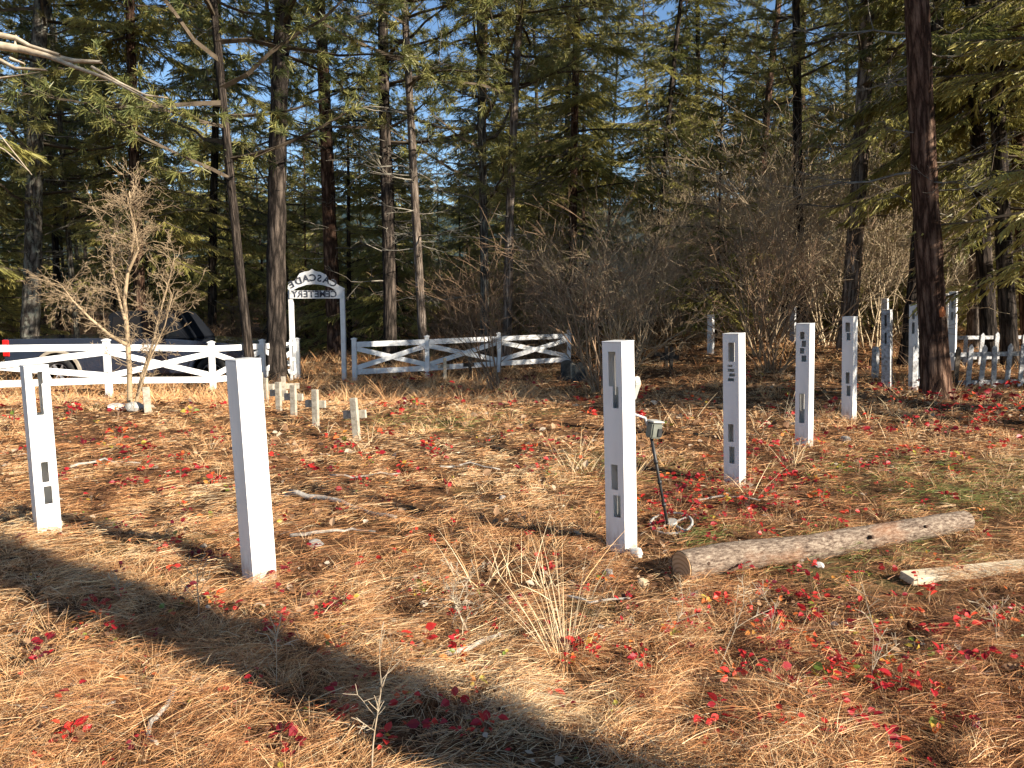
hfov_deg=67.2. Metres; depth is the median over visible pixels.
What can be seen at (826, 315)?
bare shrub
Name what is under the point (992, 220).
bare shrub
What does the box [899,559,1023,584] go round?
lumber board
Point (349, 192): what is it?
young fir
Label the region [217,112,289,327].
young fir
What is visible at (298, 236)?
fir tree
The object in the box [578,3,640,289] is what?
pine tree
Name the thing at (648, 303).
bare shrub
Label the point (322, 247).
young fir
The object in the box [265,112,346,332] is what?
young fir
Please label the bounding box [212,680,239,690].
leafy seedling
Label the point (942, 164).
fir tree
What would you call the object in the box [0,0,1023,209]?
sky
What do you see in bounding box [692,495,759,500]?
fallen stick
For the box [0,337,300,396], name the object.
rail fence
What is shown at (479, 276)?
bare shrub
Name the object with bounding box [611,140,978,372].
bare shrub
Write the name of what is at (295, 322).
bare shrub
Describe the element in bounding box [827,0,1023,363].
conifer tree
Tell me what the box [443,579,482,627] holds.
bare twig
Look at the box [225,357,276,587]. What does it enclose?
vinyl post
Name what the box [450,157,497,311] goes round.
young fir
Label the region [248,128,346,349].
young fir
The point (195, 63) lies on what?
pine tree
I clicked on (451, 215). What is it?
young fir
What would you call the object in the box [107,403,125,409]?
stone
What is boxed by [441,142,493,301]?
young fir
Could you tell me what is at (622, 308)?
bare shrub
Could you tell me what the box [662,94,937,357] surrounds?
bare shrub
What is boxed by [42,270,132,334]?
bare shrub
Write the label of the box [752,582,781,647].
bare twig
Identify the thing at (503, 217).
young fir
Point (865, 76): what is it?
conifer tree
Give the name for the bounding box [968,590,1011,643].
bare twig
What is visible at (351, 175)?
young fir
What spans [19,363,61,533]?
vinyl post
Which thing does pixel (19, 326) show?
bare shrub
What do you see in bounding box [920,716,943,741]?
leafy seedling
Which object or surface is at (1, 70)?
pine tree
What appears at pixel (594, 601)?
fallen stick
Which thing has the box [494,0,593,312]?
fir tree
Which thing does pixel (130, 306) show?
bare shrub
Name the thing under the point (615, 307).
bare shrub
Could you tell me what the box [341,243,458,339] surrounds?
bare shrub
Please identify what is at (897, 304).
bare shrub
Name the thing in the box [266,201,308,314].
young fir
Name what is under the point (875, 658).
bare twig
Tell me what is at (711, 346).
vinyl post
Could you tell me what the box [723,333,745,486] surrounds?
vinyl post
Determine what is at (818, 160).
bare shrub
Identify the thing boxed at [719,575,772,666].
bare twig
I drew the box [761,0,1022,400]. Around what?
conifer tree
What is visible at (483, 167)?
conifer tree
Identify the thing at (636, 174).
young fir
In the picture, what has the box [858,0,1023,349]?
conifer tree
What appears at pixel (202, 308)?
young fir
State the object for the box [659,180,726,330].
young fir
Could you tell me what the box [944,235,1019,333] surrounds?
bare shrub
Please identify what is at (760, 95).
young fir
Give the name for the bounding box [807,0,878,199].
pine tree
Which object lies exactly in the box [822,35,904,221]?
pine tree
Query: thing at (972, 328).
conifer tree
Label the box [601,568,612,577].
stone
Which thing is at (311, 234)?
young fir
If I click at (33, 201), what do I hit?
conifer tree
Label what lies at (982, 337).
picket fence
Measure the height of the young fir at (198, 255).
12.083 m
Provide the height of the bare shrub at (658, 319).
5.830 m
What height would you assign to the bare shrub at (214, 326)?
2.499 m
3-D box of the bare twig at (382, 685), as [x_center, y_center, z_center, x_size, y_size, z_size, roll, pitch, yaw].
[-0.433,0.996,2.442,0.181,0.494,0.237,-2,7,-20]
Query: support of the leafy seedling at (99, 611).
on the ground at (830, 565)
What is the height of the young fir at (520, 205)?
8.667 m
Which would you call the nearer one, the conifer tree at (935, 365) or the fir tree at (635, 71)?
the conifer tree at (935, 365)
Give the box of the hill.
[0,147,1012,296]
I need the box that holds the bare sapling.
[21,158,210,406]
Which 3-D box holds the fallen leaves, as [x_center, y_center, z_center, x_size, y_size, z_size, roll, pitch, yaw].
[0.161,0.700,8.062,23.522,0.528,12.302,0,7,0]
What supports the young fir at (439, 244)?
on the ground at (830, 565)
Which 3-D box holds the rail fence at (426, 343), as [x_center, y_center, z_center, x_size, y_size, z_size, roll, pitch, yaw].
[-0.943,-0.643,17.883,5.730,1.100,0.304,-4,8,-30]
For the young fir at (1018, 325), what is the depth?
23.07 m
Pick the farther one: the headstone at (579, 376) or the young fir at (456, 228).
the young fir at (456, 228)
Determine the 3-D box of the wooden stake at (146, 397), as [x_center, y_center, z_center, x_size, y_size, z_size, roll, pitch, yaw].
[-4.690,0.246,9.898,0.085,0.417,0.040,-6,8,-28]
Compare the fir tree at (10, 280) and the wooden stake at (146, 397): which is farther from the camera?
the fir tree at (10, 280)
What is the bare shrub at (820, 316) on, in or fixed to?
on the ground at (830, 565)
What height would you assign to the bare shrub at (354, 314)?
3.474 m
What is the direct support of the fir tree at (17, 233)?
on the ground at (830, 565)
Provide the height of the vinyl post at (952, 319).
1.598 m
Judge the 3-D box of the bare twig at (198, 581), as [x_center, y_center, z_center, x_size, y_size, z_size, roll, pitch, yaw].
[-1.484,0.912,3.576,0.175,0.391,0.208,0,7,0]
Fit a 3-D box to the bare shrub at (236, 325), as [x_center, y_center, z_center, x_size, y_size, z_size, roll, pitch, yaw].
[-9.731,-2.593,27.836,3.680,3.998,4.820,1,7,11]
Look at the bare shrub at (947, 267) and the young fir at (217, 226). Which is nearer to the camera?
the bare shrub at (947, 267)
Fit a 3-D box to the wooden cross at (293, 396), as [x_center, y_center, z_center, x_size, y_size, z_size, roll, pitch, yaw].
[-2.706,0.241,9.508,0.250,0.465,0.086,2,7,14]
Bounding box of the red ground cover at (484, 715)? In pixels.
[0,361,1023,767]
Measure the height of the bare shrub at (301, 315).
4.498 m
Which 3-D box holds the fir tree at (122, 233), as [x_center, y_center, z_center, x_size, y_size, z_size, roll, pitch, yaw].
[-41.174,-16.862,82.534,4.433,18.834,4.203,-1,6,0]
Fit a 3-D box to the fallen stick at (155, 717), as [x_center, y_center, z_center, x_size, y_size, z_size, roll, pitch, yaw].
[-1.227,1.147,2.687,0.057,0.038,0.414,-2,7,-15]
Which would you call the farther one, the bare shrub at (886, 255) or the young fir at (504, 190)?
the young fir at (504, 190)
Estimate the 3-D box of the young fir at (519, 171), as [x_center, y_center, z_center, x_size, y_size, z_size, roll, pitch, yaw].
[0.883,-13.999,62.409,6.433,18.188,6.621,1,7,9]
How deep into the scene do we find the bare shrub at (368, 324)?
24.59 m
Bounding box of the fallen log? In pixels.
[671,511,974,580]
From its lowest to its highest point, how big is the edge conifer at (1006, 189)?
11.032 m
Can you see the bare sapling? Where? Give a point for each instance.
(135, 235)
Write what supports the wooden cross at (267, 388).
on the ground at (830, 565)
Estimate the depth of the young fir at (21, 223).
25.64 m
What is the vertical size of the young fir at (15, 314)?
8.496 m
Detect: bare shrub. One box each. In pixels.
[0,305,79,341]
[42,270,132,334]
[79,280,179,333]
[80,272,159,333]
[167,255,295,338]
[171,298,238,336]
[248,266,359,346]
[257,292,318,351]
[307,287,378,338]
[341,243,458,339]
[346,284,432,350]
[358,243,532,353]
[372,220,581,361]
[398,240,561,390]
[406,232,503,343]
[428,231,551,335]
[441,215,645,363]
[452,221,589,354]
[467,174,700,393]
[475,189,680,352]
[482,200,634,362]
[511,197,760,375]
[516,219,689,347]
[535,174,739,360]
[577,144,790,330]
[579,197,721,325]
[585,179,787,334]
[589,230,713,347]
[598,76,837,335]
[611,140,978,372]
[630,73,955,334]
[649,178,825,330]
[654,139,905,341]
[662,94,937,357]
[664,93,971,346]
[707,202,838,322]
[711,110,967,330]
[751,147,994,339]
[770,146,1013,348]
[810,151,1013,310]
[816,193,968,324]
[873,206,1015,328]
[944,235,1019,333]
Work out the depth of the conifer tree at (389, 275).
19.43 m
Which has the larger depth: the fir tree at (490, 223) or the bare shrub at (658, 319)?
the fir tree at (490, 223)
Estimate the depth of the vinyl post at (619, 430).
4.45 m
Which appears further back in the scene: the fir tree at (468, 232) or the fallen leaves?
the fir tree at (468, 232)
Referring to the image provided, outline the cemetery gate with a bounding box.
[288,269,346,379]
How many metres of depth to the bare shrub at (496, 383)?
14.17 m
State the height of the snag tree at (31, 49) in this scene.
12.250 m
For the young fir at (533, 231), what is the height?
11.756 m
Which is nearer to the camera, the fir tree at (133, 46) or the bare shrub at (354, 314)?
the fir tree at (133, 46)
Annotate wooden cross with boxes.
[262,378,273,403]
[268,376,298,398]
[270,382,287,410]
[284,385,303,415]
[305,389,325,425]
[343,398,366,440]
[438,358,449,378]
[463,357,473,376]
[654,346,674,367]
[660,347,678,373]
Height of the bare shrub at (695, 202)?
7.458 m
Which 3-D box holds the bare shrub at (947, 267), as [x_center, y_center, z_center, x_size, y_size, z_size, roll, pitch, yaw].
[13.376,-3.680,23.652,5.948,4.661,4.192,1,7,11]
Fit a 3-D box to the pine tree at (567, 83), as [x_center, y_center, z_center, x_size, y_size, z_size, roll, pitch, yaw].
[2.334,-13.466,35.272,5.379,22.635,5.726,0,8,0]
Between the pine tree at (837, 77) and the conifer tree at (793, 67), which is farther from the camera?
the pine tree at (837, 77)
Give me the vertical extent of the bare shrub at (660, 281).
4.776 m
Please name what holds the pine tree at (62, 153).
on the ground at (830, 565)
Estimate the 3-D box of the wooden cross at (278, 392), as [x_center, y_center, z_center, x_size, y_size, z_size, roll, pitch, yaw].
[-3.067,0.201,10.089,0.250,0.462,0.086,2,7,14]
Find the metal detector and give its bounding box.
[635,376,693,534]
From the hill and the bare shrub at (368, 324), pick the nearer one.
the bare shrub at (368, 324)
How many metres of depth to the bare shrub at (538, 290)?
20.75 m
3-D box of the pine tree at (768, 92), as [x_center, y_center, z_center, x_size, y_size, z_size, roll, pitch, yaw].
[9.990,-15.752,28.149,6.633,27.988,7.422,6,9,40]
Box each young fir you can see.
[0,39,115,337]
[0,122,50,353]
[0,125,69,360]
[0,203,22,322]
[6,176,96,328]
[9,242,70,320]
[71,0,208,333]
[84,64,217,332]
[128,124,182,305]
[146,135,230,320]
[153,130,234,330]
[155,197,206,316]
[161,44,290,332]
[199,169,228,317]
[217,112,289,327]
[217,117,293,333]
[217,189,259,327]
[220,160,266,281]
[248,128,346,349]
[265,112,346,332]
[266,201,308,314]
[286,57,414,356]
[289,120,352,300]
[311,184,353,330]
[315,47,408,335]
[320,111,448,356]
[335,39,436,335]
[346,129,438,334]
[394,151,429,291]
[396,160,446,320]
[409,106,478,315]
[423,134,500,327]
[423,200,457,321]
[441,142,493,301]
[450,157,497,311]
[454,202,494,314]
[461,79,552,326]
[489,98,546,315]
[490,115,583,343]
[490,175,529,317]
[512,149,555,323]
[536,57,637,340]
[616,134,693,326]
[621,20,719,318]
[632,14,802,342]
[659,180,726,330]
[702,41,806,314]
[705,48,781,305]
[738,26,827,316]
[782,122,893,331]
[813,38,956,334]
[818,122,899,317]
[859,145,953,331]
[941,139,1016,328]
[942,148,997,316]
[951,143,1019,327]
[996,159,1019,328]
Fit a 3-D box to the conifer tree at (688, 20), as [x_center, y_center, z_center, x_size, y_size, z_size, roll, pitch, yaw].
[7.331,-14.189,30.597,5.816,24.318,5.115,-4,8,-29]
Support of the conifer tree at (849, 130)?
on the ground at (830, 565)
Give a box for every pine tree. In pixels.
[0,0,150,333]
[0,0,170,333]
[0,8,23,265]
[2,0,173,312]
[67,8,129,328]
[73,0,156,285]
[169,1,255,327]
[186,0,366,341]
[375,2,451,251]
[507,0,620,328]
[578,0,661,310]
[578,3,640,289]
[644,0,730,316]
[657,0,857,328]
[720,0,785,311]
[728,0,888,286]
[782,48,827,243]
[783,7,968,321]
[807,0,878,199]
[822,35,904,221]
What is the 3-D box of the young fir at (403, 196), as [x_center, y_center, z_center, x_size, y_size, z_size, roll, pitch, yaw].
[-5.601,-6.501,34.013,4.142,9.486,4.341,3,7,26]
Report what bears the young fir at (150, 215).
on the ground at (830, 565)
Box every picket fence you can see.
[909,343,1023,389]
[957,332,1023,364]
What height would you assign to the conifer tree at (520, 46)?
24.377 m
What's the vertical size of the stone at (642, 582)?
0.056 m
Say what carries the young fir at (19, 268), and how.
on the ground at (830, 565)
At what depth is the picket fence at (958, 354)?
12.52 m
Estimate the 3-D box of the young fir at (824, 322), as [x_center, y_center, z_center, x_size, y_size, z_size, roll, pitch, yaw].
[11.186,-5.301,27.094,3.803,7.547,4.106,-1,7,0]
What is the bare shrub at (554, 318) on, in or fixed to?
on the ground at (830, 565)
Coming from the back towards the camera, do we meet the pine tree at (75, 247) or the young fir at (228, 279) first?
the young fir at (228, 279)
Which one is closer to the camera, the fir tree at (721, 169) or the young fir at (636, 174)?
the young fir at (636, 174)
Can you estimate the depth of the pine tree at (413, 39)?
48.47 m
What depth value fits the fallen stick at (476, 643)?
3.25 m
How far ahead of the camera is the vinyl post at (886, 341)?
12.39 m
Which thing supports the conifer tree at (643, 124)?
on the ground at (830, 565)
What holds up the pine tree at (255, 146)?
on the ground at (830, 565)
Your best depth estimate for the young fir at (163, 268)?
29.06 m
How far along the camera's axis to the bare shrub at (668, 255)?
26.16 m
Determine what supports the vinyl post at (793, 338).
on the ground at (830, 565)
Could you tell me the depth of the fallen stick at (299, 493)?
5.57 m
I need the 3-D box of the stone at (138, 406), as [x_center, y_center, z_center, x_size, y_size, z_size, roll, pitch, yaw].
[-4.884,0.313,9.975,0.259,0.180,0.181,-4,8,-32]
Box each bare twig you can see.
[15,605,45,638]
[107,573,134,599]
[170,546,211,613]
[255,612,297,689]
[343,621,400,767]
[420,558,489,627]
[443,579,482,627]
[663,575,707,641]
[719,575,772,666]
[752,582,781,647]
[849,584,899,690]
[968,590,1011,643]
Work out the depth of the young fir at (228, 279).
47.65 m
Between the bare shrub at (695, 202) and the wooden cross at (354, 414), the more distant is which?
the bare shrub at (695, 202)
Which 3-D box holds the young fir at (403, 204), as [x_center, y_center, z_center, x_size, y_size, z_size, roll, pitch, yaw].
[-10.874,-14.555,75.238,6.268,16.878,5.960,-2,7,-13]
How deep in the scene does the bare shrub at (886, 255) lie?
18.40 m
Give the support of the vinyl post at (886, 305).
on the ground at (830, 565)
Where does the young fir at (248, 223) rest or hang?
on the ground at (830, 565)
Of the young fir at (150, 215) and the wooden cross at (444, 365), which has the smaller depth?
the wooden cross at (444, 365)
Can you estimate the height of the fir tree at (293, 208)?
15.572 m
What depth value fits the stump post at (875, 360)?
13.89 m
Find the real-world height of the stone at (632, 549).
0.069 m
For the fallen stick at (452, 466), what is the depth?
6.66 m
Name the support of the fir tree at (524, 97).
on the ground at (830, 565)
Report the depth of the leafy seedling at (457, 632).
3.33 m
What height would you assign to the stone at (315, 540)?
0.046 m
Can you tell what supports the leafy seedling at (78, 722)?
on the ground at (830, 565)
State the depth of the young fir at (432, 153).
48.04 m
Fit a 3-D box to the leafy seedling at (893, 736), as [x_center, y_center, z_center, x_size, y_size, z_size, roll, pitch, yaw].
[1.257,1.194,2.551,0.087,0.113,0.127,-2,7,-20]
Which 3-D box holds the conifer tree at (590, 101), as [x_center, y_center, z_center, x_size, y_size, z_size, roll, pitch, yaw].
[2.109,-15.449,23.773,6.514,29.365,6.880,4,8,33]
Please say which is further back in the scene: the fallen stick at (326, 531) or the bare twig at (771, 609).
the fallen stick at (326, 531)
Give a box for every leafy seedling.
[48,716,91,743]
[88,604,115,627]
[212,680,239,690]
[244,667,262,691]
[376,722,397,751]
[452,629,468,644]
[586,643,605,662]
[836,486,857,495]
[872,722,911,754]
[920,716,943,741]
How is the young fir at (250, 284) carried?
on the ground at (830, 565)
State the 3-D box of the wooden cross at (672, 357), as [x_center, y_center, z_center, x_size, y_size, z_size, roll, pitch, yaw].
[3.288,-0.450,16.025,0.420,0.643,0.086,-2,7,-15]
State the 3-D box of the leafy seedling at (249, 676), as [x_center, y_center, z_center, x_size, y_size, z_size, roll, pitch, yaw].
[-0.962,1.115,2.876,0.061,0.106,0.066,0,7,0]
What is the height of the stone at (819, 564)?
0.040 m
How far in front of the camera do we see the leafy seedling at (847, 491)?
5.82 m
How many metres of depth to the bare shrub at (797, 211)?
21.49 m
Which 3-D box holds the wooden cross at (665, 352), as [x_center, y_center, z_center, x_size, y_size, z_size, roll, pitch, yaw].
[3.405,-0.573,17.133,0.500,0.548,0.086,-2,7,-15]
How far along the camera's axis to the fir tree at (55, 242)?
29.64 m
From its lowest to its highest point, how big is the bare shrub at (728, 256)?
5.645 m
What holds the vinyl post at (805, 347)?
on the ground at (830, 565)
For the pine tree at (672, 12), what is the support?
on the ground at (830, 565)
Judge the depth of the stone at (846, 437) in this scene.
7.91 m
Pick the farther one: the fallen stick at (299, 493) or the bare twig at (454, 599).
the fallen stick at (299, 493)
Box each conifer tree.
[0,0,196,337]
[0,0,431,357]
[127,0,303,335]
[180,0,409,382]
[195,0,437,357]
[264,0,512,365]
[270,0,518,361]
[335,0,631,361]
[419,0,605,360]
[462,0,683,349]
[588,0,742,333]
[626,0,764,316]
[684,0,903,322]
[734,0,957,353]
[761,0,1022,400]
[796,0,1023,368]
[803,1,952,307]
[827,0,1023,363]
[836,0,1023,349]
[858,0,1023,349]
[896,0,944,364]
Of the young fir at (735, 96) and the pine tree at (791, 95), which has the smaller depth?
the young fir at (735, 96)
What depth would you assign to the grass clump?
3.25 m
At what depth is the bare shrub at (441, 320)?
24.00 m
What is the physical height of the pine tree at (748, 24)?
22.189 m
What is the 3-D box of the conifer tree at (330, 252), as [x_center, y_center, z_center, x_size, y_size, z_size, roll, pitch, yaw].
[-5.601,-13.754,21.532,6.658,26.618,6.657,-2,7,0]
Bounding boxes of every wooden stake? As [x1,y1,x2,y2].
[142,387,151,412]
[570,363,574,377]
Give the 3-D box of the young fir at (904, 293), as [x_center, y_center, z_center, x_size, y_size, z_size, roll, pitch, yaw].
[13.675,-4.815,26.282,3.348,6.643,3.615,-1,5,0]
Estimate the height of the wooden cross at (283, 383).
0.463 m
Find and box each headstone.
[557,360,572,380]
[571,362,590,382]
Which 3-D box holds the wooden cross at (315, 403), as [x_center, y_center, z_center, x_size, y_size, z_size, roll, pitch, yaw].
[-2.263,0.315,8.834,0.250,0.513,0.086,2,7,14]
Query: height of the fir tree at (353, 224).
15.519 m
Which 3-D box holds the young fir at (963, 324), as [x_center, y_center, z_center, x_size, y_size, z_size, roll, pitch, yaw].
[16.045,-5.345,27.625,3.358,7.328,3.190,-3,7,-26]
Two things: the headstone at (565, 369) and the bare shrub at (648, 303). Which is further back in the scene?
the bare shrub at (648, 303)
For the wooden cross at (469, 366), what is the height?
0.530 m
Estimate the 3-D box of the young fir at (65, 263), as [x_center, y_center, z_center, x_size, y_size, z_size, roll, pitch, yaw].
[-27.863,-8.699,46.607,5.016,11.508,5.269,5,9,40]
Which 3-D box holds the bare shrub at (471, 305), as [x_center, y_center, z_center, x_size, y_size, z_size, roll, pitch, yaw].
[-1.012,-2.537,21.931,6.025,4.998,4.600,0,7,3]
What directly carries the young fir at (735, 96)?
on the ground at (830, 565)
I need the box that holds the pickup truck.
[1,310,266,386]
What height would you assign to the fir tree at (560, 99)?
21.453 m
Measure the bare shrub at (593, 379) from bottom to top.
3.992 m
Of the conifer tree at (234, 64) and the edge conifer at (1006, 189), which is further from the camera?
the conifer tree at (234, 64)
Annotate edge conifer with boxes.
[0,135,48,280]
[906,0,1023,318]
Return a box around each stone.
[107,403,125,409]
[124,401,143,411]
[309,539,323,547]
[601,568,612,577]
[627,547,642,557]
[637,578,649,587]
[815,562,823,567]
[840,436,850,440]
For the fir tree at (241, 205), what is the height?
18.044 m
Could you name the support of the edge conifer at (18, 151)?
on the ground at (830, 565)
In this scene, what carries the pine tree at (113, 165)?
on the ground at (830, 565)
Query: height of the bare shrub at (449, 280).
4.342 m
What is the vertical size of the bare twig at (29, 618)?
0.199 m
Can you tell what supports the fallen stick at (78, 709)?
on the ground at (830, 565)
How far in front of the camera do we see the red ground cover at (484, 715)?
3.78 m
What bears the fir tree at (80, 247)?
on the ground at (830, 565)
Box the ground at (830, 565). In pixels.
[0,297,1023,767]
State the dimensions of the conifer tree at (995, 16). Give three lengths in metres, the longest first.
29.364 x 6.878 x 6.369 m
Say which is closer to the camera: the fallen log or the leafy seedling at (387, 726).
the leafy seedling at (387, 726)
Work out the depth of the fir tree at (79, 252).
62.60 m
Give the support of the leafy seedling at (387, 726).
on the ground at (830, 565)
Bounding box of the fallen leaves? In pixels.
[0,372,1023,767]
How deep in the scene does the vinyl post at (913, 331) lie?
12.35 m
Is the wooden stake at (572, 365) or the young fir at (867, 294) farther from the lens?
the young fir at (867, 294)
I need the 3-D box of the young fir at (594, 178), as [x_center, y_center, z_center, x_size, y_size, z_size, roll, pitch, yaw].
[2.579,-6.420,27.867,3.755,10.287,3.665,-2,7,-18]
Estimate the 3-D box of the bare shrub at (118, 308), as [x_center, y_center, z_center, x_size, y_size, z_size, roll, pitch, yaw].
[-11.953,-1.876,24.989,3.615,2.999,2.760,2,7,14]
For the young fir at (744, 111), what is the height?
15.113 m
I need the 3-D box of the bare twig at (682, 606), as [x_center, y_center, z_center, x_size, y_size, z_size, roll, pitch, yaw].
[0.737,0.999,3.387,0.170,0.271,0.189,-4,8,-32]
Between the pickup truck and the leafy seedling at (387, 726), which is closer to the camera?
the leafy seedling at (387, 726)
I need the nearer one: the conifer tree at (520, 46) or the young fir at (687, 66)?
the conifer tree at (520, 46)
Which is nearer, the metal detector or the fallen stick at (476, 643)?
the fallen stick at (476, 643)
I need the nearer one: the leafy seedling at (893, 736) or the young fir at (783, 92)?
the leafy seedling at (893, 736)
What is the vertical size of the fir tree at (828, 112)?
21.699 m
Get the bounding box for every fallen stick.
[40,701,114,714]
[69,458,139,467]
[146,682,177,744]
[288,489,396,517]
[289,527,373,536]
[329,471,399,477]
[438,632,500,661]
[439,462,499,469]
[560,594,629,603]
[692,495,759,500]
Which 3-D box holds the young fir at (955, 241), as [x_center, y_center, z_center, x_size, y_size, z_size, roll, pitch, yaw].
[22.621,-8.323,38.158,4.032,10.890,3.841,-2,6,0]
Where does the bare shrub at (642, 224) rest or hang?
on the ground at (830, 565)
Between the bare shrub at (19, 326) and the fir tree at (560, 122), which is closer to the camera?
the bare shrub at (19, 326)
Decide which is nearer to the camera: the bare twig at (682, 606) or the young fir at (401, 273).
the bare twig at (682, 606)
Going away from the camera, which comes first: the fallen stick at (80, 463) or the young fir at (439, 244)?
the fallen stick at (80, 463)
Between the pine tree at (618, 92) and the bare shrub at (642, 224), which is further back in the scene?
the pine tree at (618, 92)
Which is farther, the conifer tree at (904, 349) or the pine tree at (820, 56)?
the pine tree at (820, 56)
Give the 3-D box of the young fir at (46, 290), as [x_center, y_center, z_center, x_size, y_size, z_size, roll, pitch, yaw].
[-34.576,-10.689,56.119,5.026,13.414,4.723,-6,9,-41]
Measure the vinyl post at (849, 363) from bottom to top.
1.352 m
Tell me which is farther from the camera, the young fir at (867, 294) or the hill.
the hill
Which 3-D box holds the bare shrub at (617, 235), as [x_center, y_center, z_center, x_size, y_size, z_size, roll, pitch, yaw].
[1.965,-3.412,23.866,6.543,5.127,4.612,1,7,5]
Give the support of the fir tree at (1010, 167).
on the ground at (830, 565)
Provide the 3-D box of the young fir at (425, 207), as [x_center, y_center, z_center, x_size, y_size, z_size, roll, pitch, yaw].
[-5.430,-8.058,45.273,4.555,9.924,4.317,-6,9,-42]
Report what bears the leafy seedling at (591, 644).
on the ground at (830, 565)
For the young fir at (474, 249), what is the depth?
58.15 m
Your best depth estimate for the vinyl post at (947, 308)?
16.85 m
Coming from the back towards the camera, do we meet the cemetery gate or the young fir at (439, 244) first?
the young fir at (439, 244)
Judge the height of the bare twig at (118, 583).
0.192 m
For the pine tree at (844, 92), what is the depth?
32.47 m
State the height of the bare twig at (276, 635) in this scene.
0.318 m
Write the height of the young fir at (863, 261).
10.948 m
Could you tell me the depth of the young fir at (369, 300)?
22.71 m
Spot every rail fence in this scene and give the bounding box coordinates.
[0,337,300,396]
[351,330,570,381]
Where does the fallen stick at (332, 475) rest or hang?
on the ground at (830, 565)
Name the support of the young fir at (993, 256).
on the ground at (830, 565)
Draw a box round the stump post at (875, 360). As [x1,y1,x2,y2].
[871,346,879,378]
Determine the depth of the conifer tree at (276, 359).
15.97 m
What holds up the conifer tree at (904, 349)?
on the ground at (830, 565)
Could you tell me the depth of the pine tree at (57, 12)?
25.95 m
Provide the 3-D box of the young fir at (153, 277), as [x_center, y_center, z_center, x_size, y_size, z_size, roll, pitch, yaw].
[-16.028,-7.752,33.464,4.546,12.544,4.470,5,8,38]
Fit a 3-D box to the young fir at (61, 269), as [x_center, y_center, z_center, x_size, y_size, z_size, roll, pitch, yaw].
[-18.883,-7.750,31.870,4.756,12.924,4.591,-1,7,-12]
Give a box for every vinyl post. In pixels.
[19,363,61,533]
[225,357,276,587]
[602,340,636,552]
[707,315,714,353]
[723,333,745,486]
[790,307,795,342]
[795,323,814,446]
[841,316,857,420]
[880,299,888,352]
[881,309,892,388]
[908,305,919,388]
[946,294,948,323]
[948,291,957,369]
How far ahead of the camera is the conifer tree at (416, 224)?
17.82 m
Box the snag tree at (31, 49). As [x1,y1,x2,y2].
[0,32,167,174]
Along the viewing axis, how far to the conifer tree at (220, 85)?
14.94 m
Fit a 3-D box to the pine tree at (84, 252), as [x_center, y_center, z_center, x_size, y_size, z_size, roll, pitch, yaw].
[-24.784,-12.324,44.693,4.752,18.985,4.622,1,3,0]
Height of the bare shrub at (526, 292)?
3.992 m
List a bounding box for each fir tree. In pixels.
[0,0,60,335]
[0,0,88,333]
[0,1,124,334]
[35,0,245,310]
[64,194,94,315]
[67,13,121,323]
[116,156,146,287]
[232,131,256,270]
[286,149,310,278]
[287,109,321,302]
[346,151,372,289]
[419,1,539,301]
[457,1,556,252]
[488,211,505,283]
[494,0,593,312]
[521,2,600,290]
[540,15,607,303]
[618,0,690,315]
[702,98,736,293]
[732,0,870,325]
[872,18,991,288]
[960,135,1015,278]
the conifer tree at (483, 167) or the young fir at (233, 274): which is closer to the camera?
the conifer tree at (483, 167)
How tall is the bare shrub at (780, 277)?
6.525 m
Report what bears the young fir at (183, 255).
on the ground at (830, 565)
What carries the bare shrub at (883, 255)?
on the ground at (830, 565)

